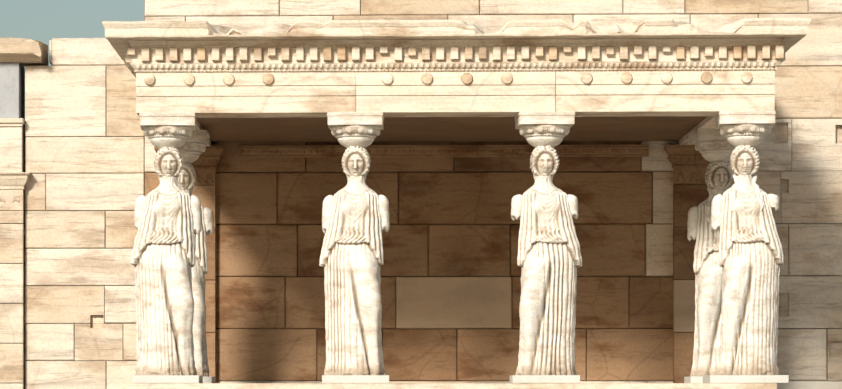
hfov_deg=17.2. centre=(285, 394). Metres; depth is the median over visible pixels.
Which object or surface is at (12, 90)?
front pilaster restoration block
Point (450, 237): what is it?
inside porch wall
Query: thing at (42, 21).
sky
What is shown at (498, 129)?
porch ceiling
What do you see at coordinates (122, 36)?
porch cornice
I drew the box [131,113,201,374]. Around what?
caryatid
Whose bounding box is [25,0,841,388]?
wall
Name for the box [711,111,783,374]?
caryatid
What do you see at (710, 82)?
porch entablature
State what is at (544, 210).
caryatid
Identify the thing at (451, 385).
porch podium
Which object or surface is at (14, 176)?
pilaster
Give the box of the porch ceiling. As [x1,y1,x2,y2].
[196,116,707,141]
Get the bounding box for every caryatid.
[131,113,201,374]
[159,130,213,376]
[319,112,389,374]
[511,111,581,374]
[687,128,735,375]
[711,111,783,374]
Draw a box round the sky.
[0,0,143,67]
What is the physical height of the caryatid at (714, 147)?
2.229 m
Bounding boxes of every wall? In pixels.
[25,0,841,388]
[106,0,395,328]
[145,141,673,380]
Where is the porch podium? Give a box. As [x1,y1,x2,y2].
[126,383,776,388]
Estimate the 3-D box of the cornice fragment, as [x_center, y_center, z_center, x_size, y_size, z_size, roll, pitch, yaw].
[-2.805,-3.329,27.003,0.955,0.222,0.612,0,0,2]
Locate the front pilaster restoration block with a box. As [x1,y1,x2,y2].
[0,63,24,118]
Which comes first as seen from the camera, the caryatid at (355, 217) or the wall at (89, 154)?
the caryatid at (355, 217)
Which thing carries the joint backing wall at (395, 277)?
attached to the wall at (89, 154)
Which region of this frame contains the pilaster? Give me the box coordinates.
[0,118,31,388]
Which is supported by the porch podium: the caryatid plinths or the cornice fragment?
the caryatid plinths
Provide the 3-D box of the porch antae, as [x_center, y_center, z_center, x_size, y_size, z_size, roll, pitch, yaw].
[1.532,-1.251,26.751,5.580,2.305,0.185,0,0,2]
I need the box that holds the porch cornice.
[102,18,810,77]
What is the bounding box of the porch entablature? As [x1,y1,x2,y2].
[125,45,784,145]
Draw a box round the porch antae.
[154,145,709,382]
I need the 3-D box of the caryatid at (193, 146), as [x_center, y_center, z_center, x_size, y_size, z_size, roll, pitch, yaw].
[-0.948,-1.278,25.346,0.599,2.229,0.502,0,0,2]
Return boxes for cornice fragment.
[0,38,48,66]
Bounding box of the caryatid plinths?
[132,375,788,383]

